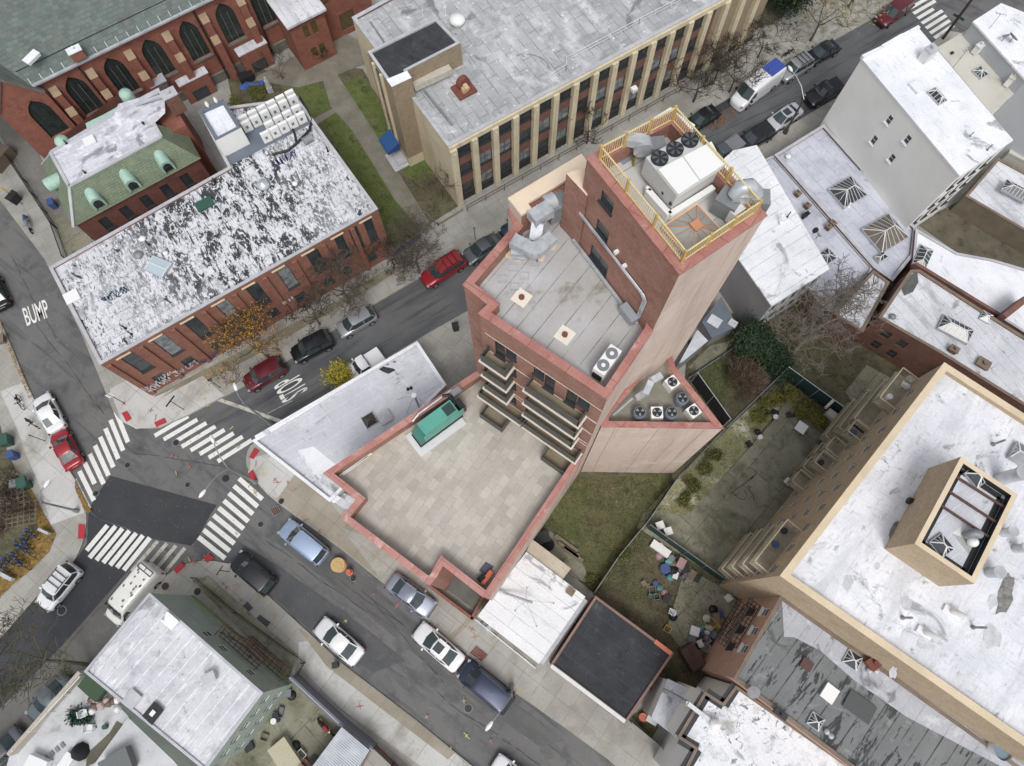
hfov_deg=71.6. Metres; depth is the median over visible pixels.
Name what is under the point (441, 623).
pit cover
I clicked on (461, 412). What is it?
door
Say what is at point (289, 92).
condenser unit
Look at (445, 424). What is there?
door
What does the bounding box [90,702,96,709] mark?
cloth heap
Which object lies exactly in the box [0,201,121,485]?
road
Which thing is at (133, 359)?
window
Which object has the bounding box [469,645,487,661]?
pit cover
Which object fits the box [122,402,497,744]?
spray marks
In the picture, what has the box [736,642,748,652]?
window
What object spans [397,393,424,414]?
roof mast
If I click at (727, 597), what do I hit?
chair
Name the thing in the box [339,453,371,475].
aluminium bar
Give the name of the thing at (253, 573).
parked car
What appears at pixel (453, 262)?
parked car
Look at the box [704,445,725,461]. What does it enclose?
shrub
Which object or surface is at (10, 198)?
wheelie bin
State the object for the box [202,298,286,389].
golden tree
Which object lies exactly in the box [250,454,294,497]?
pavement
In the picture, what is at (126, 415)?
ramp pad
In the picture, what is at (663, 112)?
condenser unit
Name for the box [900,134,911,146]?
window
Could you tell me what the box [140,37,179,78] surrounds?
window
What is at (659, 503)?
chain fence
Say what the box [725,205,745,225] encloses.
white cabinet
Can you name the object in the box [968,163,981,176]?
window
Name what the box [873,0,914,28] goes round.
parked car
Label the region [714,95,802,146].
overhead wire
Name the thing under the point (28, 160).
courtyard
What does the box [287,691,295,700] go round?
plastic bag
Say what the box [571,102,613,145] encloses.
bare tree
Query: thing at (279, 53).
bare tree
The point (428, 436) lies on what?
door
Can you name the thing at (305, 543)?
parked car
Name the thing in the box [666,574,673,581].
plastic bag
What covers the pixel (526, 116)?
window
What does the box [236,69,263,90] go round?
tarp pile
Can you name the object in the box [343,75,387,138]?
lawn
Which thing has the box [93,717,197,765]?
white lean roof
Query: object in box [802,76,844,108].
parked car
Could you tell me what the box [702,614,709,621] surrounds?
bucket
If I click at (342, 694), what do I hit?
pavement
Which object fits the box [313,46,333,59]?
shrub
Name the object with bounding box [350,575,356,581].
barrel
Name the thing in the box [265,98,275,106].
condenser unit
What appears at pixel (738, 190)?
duct elbow
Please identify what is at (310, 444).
corner shop building
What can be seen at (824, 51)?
parked car
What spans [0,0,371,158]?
church
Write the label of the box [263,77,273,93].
statue
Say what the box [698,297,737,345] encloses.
roof
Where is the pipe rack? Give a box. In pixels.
[613,398,632,415]
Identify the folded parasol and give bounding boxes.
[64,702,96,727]
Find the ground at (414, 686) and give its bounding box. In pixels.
[0,0,1023,765]
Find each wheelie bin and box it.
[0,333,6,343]
[0,432,14,447]
[5,190,21,205]
[5,449,19,460]
[9,479,15,488]
[14,475,32,489]
[46,197,58,209]
[331,661,339,668]
[451,321,458,331]
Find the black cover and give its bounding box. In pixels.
[70,742,89,761]
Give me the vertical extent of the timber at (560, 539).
0.200 m
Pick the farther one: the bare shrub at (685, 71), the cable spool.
the bare shrub at (685, 71)
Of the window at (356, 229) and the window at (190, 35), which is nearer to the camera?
the window at (356, 229)
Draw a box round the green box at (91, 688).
[77,675,107,701]
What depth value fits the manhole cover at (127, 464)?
64.99 m
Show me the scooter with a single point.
(25, 220)
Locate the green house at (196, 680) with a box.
[84,592,292,765]
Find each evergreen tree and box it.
[727,309,791,366]
[756,339,803,390]
[767,0,818,25]
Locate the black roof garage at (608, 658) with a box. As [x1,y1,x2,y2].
[549,596,673,722]
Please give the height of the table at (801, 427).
0.745 m
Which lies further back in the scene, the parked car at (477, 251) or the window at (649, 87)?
the window at (649, 87)
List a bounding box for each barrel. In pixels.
[345,569,353,575]
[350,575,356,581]
[481,621,487,627]
[987,742,1012,760]
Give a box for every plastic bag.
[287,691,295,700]
[292,741,300,750]
[655,552,663,559]
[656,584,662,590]
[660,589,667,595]
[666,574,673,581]
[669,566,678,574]
[669,614,676,620]
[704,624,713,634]
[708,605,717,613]
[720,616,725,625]
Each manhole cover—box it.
[57,606,66,615]
[93,490,98,496]
[124,462,130,467]
[161,582,168,589]
[172,439,179,445]
[185,482,190,487]
[194,588,200,594]
[222,475,228,481]
[257,521,263,527]
[464,703,472,712]
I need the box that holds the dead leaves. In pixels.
[582,306,899,649]
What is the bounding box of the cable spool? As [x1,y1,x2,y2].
[331,557,346,572]
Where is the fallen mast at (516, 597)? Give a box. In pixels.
[498,587,553,626]
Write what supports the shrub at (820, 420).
on the sidewalk at (544, 687)
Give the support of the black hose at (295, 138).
on the long brick building at (150, 297)
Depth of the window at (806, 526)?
51.09 m
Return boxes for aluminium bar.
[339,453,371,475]
[342,457,367,475]
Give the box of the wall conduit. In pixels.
[572,212,646,325]
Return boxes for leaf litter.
[0,471,55,595]
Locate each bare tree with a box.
[0,597,89,709]
[252,45,292,78]
[276,282,329,336]
[296,238,379,317]
[364,222,414,284]
[382,205,446,285]
[408,164,463,197]
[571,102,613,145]
[662,28,743,102]
[696,30,744,82]
[708,29,772,92]
[744,11,801,57]
[762,265,895,377]
[794,0,892,41]
[823,252,884,301]
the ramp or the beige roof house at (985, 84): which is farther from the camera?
the beige roof house at (985, 84)
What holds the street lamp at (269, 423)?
on the sidewalk at (544, 687)
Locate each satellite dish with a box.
[747,686,759,698]
[812,227,818,233]
[1009,32,1017,41]
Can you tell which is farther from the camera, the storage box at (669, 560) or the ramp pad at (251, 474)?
the ramp pad at (251, 474)
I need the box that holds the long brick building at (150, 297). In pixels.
[49,97,391,395]
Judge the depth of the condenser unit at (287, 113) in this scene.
65.44 m
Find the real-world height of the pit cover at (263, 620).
0.040 m
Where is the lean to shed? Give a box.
[526,540,570,578]
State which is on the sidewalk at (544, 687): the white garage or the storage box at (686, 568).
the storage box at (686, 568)
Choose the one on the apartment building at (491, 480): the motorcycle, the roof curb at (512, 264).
the roof curb at (512, 264)
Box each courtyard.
[0,116,83,236]
[53,210,92,256]
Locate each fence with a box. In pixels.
[4,153,66,257]
[190,577,304,674]
[373,745,397,765]
[394,235,420,254]
[423,208,462,225]
[475,619,535,668]
[593,523,646,592]
[629,720,663,749]
[644,478,677,523]
[646,524,726,580]
[677,370,785,477]
[688,346,735,378]
[691,372,731,425]
[786,366,843,413]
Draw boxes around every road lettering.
[22,300,46,325]
[274,375,306,402]
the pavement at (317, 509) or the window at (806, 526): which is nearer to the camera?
the window at (806, 526)
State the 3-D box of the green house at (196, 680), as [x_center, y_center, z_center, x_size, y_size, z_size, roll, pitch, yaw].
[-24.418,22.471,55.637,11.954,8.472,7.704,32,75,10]
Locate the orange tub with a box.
[639,712,646,721]
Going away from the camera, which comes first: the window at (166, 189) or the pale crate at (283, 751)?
the pale crate at (283, 751)
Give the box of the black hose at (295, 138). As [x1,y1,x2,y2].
[272,96,311,155]
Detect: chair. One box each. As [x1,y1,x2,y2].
[76,709,87,718]
[82,724,94,732]
[696,639,703,647]
[723,593,733,601]
[745,439,753,447]
[898,380,910,390]
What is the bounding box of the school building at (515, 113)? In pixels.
[352,0,767,206]
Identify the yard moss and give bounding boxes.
[649,393,785,515]
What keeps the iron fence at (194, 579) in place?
on the sidewalk at (284, 626)
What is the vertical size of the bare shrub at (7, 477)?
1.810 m
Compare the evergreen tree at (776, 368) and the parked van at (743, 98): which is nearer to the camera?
the evergreen tree at (776, 368)
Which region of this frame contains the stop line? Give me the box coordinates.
[218,399,280,421]
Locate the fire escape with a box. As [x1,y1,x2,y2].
[714,598,759,647]
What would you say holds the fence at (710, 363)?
on the sidewalk at (544, 687)
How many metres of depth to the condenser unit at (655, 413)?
49.37 m
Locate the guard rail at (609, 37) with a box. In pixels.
[547,0,679,81]
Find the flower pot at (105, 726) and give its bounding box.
[102,724,108,729]
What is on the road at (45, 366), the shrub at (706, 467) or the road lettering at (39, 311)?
the road lettering at (39, 311)
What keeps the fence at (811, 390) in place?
on the sidewalk at (544, 687)
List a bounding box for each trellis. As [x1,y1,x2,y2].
[0,470,32,505]
[0,487,28,511]
[5,499,40,528]
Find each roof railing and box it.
[11,675,85,750]
[598,105,762,262]
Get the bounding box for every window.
[60,77,102,117]
[98,216,116,231]
[101,58,143,93]
[118,205,136,220]
[122,352,155,374]
[139,194,156,209]
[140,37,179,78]
[152,372,168,383]
[153,334,184,357]
[159,183,175,198]
[177,17,213,64]
[179,173,195,187]
[180,356,196,366]
[184,317,214,339]
[202,631,212,635]
[210,342,222,350]
[216,0,247,47]
[216,299,242,323]
[218,645,228,650]
[245,669,255,674]
[246,283,271,306]
[252,0,278,29]
[266,307,280,318]
[277,265,300,290]
[294,291,305,302]
[307,248,328,274]
[322,276,335,286]
[334,235,351,259]
[343,266,351,275]
[349,225,365,250]
[363,218,379,242]
[368,251,377,261]
[457,142,471,158]
[459,160,472,176]
[462,179,474,194]
[478,131,491,146]
[479,149,492,166]
[481,168,493,183]
[494,340,505,362]
[499,120,511,135]
[499,138,511,155]
[500,158,511,173]
[504,348,516,362]
[511,369,516,377]
[519,109,531,125]
[519,127,530,144]
[519,148,530,163]
[531,367,543,381]
[538,117,549,134]
[538,138,548,152]
[539,98,551,114]
[542,375,554,394]
[556,127,566,142]
[558,106,568,123]
[559,88,570,103]
[563,389,577,408]
[574,117,584,133]
[575,397,589,411]
[576,96,587,113]
[579,77,590,92]
[587,245,608,278]
[592,107,602,123]
[594,219,608,245]
[595,86,605,103]
[597,190,613,216]
[598,67,609,82]
[610,97,620,112]
[613,76,624,93]
[617,56,628,71]
[627,92,636,103]
[632,66,642,82]
[636,46,647,61]
[644,78,655,94]
[650,56,660,72]
[655,36,666,51]
[662,69,672,84]
[668,46,678,62]
[674,26,684,40]
[679,59,689,74]
[685,37,696,53]
[692,16,702,31]
[725,641,736,650]
[735,625,745,633]
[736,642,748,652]
[746,607,755,616]
[747,625,758,634]
[757,606,769,616]
[769,564,778,572]
[785,543,794,551]
[802,522,811,530]
[816,502,826,510]
[831,482,842,491]
[847,463,856,471]
[861,443,872,452]
[868,135,877,146]
[869,340,881,348]
[875,425,886,434]
[879,330,891,338]
[883,115,893,126]
[884,349,897,357]
[886,153,895,164]
[895,339,908,347]
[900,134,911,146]
[938,190,950,202]
[946,178,959,191]
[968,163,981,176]
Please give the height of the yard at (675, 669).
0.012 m
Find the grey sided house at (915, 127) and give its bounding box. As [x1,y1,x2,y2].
[819,25,1012,228]
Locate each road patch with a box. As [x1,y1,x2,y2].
[0,512,146,707]
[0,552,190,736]
[89,476,216,545]
[193,537,404,672]
[270,533,564,745]
[716,99,730,112]
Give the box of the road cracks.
[11,40,874,764]
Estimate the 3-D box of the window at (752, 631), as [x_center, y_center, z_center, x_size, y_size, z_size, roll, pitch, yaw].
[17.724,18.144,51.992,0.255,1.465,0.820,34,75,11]
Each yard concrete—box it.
[193,576,298,677]
[225,684,369,765]
[543,530,589,582]
[667,576,736,656]
[688,341,729,369]
[845,365,889,403]
[919,202,1023,267]
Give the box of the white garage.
[478,552,587,664]
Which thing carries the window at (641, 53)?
in the school building at (515, 113)
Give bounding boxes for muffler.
[450,386,461,396]
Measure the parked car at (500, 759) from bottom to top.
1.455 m
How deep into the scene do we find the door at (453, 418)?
53.78 m
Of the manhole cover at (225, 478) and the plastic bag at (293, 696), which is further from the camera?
the manhole cover at (225, 478)
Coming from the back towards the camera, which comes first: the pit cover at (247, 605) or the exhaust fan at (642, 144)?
the pit cover at (247, 605)
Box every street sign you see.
[0,186,22,204]
[105,393,124,403]
[166,395,183,409]
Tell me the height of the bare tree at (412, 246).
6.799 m
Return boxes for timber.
[554,534,578,552]
[557,541,579,557]
[563,546,583,562]
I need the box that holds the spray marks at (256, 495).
[71,389,519,748]
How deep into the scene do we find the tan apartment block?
47.78 m
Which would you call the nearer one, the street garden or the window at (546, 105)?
the window at (546, 105)
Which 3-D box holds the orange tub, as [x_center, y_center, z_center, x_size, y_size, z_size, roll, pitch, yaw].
[10.689,27.222,57.790,0.711,0.306,0.710,0,72,0]
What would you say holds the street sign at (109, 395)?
on the pavement at (188, 398)
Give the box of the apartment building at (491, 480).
[323,112,767,599]
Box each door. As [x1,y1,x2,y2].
[424,432,432,440]
[432,426,440,435]
[440,420,448,429]
[448,414,456,423]
[456,408,464,417]
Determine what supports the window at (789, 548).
in the tan apartment block
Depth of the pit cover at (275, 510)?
63.53 m
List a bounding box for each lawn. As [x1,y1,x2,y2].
[228,68,413,250]
[294,82,330,116]
[322,113,420,247]
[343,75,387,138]
[403,160,434,185]
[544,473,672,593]
[632,709,658,737]
[696,356,737,400]
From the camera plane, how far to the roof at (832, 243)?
68.40 m
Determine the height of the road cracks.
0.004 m
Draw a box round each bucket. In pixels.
[270,718,275,724]
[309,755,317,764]
[660,563,669,573]
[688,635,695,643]
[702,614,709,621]
[710,631,716,637]
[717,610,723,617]
[756,434,762,440]
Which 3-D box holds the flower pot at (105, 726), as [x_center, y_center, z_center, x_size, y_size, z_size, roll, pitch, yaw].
[-31.823,26.883,55.473,0.400,0.300,0.400,0,72,0]
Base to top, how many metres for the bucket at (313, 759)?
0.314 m
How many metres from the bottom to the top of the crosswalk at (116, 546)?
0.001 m
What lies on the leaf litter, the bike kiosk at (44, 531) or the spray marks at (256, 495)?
the bike kiosk at (44, 531)
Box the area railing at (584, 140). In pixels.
[466,52,742,207]
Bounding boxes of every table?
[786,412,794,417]
[793,420,808,434]
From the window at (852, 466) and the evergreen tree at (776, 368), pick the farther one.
the evergreen tree at (776, 368)
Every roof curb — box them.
[498,275,507,282]
[508,264,517,271]
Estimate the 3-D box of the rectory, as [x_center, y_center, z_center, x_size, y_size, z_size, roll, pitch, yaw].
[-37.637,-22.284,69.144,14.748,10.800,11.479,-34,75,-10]
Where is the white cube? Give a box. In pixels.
[24,752,52,765]
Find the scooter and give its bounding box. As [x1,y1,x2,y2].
[22,214,33,233]
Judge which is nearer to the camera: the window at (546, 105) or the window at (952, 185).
the window at (952, 185)
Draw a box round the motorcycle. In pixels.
[317,718,335,736]
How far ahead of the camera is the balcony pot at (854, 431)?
56.65 m
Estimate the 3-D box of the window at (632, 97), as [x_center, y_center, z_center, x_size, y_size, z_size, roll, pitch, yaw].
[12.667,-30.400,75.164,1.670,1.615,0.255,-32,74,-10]
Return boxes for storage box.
[244,741,254,752]
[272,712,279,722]
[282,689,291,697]
[662,594,670,603]
[665,558,672,564]
[672,572,678,579]
[676,557,686,569]
[681,561,690,573]
[687,569,696,579]
[689,625,699,636]
[694,574,700,582]
[704,635,711,643]
[712,613,719,623]
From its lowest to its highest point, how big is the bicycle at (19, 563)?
1.057 m
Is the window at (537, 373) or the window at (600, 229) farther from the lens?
the window at (537, 373)
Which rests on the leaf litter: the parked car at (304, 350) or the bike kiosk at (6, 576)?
the bike kiosk at (6, 576)
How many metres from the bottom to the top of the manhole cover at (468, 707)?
0.030 m
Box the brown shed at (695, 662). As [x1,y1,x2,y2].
[677,642,705,671]
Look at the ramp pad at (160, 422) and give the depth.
66.07 m
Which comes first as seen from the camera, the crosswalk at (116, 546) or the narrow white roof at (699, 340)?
the crosswalk at (116, 546)
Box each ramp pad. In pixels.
[78,524,84,538]
[122,411,131,421]
[154,418,166,426]
[174,562,184,573]
[203,554,213,561]
[248,470,257,479]
[249,448,258,458]
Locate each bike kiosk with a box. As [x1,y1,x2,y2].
[0,571,15,581]
[37,528,51,534]
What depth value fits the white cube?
54.24 m
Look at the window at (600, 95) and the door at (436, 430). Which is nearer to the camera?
the door at (436, 430)
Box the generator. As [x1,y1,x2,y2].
[411,394,466,446]
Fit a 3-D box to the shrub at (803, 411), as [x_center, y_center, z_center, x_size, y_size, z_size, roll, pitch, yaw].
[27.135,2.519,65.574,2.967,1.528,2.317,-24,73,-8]
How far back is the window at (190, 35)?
72.86 m
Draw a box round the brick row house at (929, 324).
[854,270,1023,411]
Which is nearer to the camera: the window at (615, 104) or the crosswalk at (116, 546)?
the crosswalk at (116, 546)
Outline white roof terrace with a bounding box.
[6,670,137,765]
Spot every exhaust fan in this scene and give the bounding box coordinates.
[450,74,476,100]
[622,130,665,166]
[732,188,770,212]
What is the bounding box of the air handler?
[641,131,723,220]
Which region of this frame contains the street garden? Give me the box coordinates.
[409,0,789,223]
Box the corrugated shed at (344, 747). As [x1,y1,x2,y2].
[313,727,369,765]
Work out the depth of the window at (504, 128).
67.14 m
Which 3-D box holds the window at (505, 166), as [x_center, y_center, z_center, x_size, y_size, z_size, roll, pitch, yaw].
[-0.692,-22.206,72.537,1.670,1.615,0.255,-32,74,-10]
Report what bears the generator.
on the slab
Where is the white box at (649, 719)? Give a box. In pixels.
[645,714,656,725]
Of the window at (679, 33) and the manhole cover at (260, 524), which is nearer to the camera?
the manhole cover at (260, 524)
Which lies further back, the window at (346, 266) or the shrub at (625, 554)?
the window at (346, 266)
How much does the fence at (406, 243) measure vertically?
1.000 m
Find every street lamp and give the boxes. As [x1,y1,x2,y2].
[38,479,79,512]
[199,435,257,497]
[233,383,272,426]
[485,683,513,730]
[783,65,804,134]
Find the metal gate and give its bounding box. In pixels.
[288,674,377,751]
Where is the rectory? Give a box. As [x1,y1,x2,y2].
[41,86,217,240]
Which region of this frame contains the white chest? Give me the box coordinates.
[57,750,74,765]
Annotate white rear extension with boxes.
[643,676,688,738]
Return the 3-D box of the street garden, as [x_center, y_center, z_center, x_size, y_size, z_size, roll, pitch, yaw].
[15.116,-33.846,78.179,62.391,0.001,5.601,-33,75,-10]
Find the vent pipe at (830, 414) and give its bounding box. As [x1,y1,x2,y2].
[823,399,837,423]
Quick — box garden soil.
[0,428,37,570]
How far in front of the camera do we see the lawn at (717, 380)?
67.14 m
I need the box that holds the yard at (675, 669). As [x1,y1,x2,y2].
[541,282,909,690]
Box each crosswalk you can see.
[76,413,129,507]
[85,524,150,571]
[131,540,185,572]
[154,416,252,462]
[197,477,263,559]
[912,0,954,38]
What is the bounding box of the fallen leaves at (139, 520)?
[13,483,198,654]
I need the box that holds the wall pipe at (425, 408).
[412,389,450,421]
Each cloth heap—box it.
[87,708,95,714]
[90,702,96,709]
[96,700,102,706]
[96,703,104,710]
[102,696,110,703]
[104,699,111,706]
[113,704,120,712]
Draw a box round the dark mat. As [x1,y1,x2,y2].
[479,562,493,574]
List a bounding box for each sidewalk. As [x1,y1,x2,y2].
[0,0,892,428]
[0,321,86,636]
[152,561,471,765]
[246,31,1023,765]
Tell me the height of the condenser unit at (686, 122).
1.100 m
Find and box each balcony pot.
[772,541,778,547]
[780,527,787,533]
[817,459,824,464]
[849,429,856,435]
[885,393,892,399]
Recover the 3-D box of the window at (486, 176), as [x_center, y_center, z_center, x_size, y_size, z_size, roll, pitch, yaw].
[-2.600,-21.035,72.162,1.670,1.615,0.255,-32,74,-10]
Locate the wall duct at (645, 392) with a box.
[635,372,663,400]
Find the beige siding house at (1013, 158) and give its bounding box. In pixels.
[1002,149,1023,170]
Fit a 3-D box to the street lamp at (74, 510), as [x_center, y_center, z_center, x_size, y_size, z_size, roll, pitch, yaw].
[-38.551,9.779,60.957,0.413,6.132,2.181,26,74,8]
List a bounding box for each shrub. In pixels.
[0,463,15,492]
[0,478,26,501]
[0,490,17,513]
[0,511,8,538]
[4,495,38,517]
[227,93,248,105]
[243,83,266,102]
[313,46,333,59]
[319,357,355,389]
[584,573,601,590]
[612,547,631,560]
[676,490,694,507]
[680,474,702,493]
[684,63,702,79]
[694,458,716,476]
[695,69,716,86]
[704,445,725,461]
[709,54,731,71]
[727,355,774,403]
[746,407,769,425]
[757,388,782,410]
[773,384,803,406]
[791,396,818,421]
[808,410,829,429]
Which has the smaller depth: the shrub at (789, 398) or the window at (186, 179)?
the shrub at (789, 398)
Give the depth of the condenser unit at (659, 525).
62.05 m
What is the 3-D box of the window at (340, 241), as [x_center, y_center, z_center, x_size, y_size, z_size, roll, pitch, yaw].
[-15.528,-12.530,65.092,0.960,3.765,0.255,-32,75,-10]
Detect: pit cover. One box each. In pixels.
[242,601,252,611]
[257,614,270,626]
[270,505,281,516]
[430,611,454,636]
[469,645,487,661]
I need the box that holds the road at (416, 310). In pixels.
[162,6,946,439]
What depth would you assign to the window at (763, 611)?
52.92 m
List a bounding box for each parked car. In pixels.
[0,276,12,311]
[0,724,24,765]
[24,671,71,721]
[32,391,67,435]
[35,560,83,612]
[49,427,84,471]
[228,550,278,596]
[241,355,288,392]
[277,518,330,566]
[289,328,335,364]
[312,616,365,667]
[334,304,378,338]
[347,346,385,379]
[384,571,437,617]
[411,621,465,673]
[419,249,467,288]
[456,659,515,716]
[461,231,499,265]
[490,753,517,765]
[498,219,507,237]
[687,103,721,133]
[715,133,745,158]
[740,119,776,147]
[767,101,804,132]
[781,50,815,83]
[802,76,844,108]
[807,38,841,66]
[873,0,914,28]
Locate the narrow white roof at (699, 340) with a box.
[676,330,707,368]
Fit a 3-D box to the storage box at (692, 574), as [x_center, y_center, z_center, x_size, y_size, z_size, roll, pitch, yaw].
[15.583,16.587,61.491,0.623,0.410,0.739,33,75,10]
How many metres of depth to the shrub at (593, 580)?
61.16 m
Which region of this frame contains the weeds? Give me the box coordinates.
[399,147,777,600]
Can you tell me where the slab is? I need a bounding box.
[405,418,465,456]
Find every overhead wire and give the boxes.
[270,369,338,404]
[639,539,692,656]
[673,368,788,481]
[689,323,823,378]
[705,96,797,138]
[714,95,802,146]
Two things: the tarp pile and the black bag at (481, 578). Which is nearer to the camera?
the black bag at (481, 578)
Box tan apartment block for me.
[717,362,1023,759]
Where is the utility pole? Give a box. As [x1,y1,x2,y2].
[942,0,972,39]
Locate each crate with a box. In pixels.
[267,735,303,765]
[481,570,492,584]
[534,530,550,544]
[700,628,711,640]
[704,617,717,630]
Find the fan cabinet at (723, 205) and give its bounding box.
[709,185,740,219]
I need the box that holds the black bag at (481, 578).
[477,573,485,582]
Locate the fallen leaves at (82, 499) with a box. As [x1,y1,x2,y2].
[0,323,90,597]
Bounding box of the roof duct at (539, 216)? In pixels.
[505,190,563,261]
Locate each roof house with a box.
[654,676,844,765]
[699,595,1023,765]
[719,145,828,326]
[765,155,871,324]
[774,124,916,283]
[816,271,889,347]
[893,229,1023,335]
[939,30,1016,114]
[947,344,1023,412]
[950,158,1023,253]
[963,3,1023,166]
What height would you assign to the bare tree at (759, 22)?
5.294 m
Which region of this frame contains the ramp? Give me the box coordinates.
[447,576,481,608]
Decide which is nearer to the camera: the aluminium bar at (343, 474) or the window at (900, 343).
the aluminium bar at (343, 474)
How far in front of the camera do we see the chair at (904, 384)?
54.66 m
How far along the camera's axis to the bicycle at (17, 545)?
61.87 m
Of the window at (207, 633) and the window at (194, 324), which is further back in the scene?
the window at (194, 324)
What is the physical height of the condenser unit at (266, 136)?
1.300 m
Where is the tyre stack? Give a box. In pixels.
[543,540,554,550]
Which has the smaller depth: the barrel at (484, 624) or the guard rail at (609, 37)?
the barrel at (484, 624)
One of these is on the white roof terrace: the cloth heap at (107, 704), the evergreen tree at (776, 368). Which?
the cloth heap at (107, 704)
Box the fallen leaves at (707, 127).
[256,107,740,362]
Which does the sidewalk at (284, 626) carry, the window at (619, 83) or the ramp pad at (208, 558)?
the ramp pad at (208, 558)
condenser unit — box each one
[237,113,250,122]
[240,119,253,133]
[247,108,256,116]
[249,113,262,128]
[256,103,265,111]
[259,108,271,121]
[259,129,272,143]
[263,119,273,133]
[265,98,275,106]
[268,103,280,116]
[268,125,281,139]
[272,114,283,127]
[275,93,284,105]
[277,98,289,111]
[277,120,290,134]
[281,108,292,123]
[284,88,293,101]
[286,115,298,129]
[287,93,298,106]
[290,103,301,118]
[295,110,307,125]
[591,344,621,382]
[630,85,637,93]
[631,406,645,420]
[649,407,662,420]
[653,107,672,120]
[654,520,664,530]
[662,374,680,392]
[662,526,673,536]
[663,406,677,421]
[673,392,688,407]
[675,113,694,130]
[683,403,701,421]
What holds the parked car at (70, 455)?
on the road at (45, 366)
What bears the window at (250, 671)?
in the green house at (196, 680)
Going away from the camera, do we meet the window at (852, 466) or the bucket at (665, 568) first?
the window at (852, 466)
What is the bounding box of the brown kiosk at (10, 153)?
[0,143,16,173]
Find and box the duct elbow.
[728,178,763,200]
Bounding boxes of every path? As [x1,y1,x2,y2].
[255,34,364,87]
[313,108,336,123]
[323,75,430,233]
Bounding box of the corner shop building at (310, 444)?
[252,341,446,508]
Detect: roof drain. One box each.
[510,288,532,307]
[553,325,575,345]
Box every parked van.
[104,560,165,626]
[730,58,786,111]
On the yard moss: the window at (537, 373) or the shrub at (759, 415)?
the shrub at (759, 415)
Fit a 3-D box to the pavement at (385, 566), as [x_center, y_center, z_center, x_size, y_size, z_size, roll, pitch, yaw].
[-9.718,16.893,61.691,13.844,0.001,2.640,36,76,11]
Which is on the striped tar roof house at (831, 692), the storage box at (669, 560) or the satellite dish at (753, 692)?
the satellite dish at (753, 692)
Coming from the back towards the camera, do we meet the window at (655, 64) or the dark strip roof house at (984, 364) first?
the window at (655, 64)
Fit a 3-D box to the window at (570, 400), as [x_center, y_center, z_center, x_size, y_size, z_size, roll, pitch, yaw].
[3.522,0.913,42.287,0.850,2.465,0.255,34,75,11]
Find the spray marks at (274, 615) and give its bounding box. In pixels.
[234,511,577,718]
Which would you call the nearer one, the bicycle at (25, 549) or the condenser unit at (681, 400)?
the condenser unit at (681, 400)
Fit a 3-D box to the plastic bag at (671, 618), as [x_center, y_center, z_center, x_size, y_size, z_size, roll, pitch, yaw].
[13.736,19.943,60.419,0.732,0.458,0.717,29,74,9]
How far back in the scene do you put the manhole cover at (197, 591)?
61.39 m
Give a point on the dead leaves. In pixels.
(650, 532)
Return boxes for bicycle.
[0,557,18,566]
[9,552,25,563]
[12,541,24,551]
[13,560,30,569]
[14,394,24,409]
[20,535,33,549]
[20,544,35,557]
[24,418,39,428]
[24,528,40,539]
[782,46,794,56]
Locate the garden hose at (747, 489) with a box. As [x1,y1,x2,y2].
[733,472,755,499]
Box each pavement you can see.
[0,382,84,524]
[110,376,223,428]
[155,266,395,397]
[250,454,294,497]
[276,475,471,638]
[299,629,454,758]
[299,641,466,765]
[342,528,471,636]
[694,0,889,102]
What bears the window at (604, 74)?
in the school building at (515, 113)
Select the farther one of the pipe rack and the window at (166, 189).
the window at (166, 189)
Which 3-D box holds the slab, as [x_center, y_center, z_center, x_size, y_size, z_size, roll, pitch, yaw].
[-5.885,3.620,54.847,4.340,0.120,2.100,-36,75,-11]
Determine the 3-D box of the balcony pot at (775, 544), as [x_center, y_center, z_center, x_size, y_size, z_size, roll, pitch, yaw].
[19.095,11.682,51.413,0.500,0.450,0.500,0,72,0]

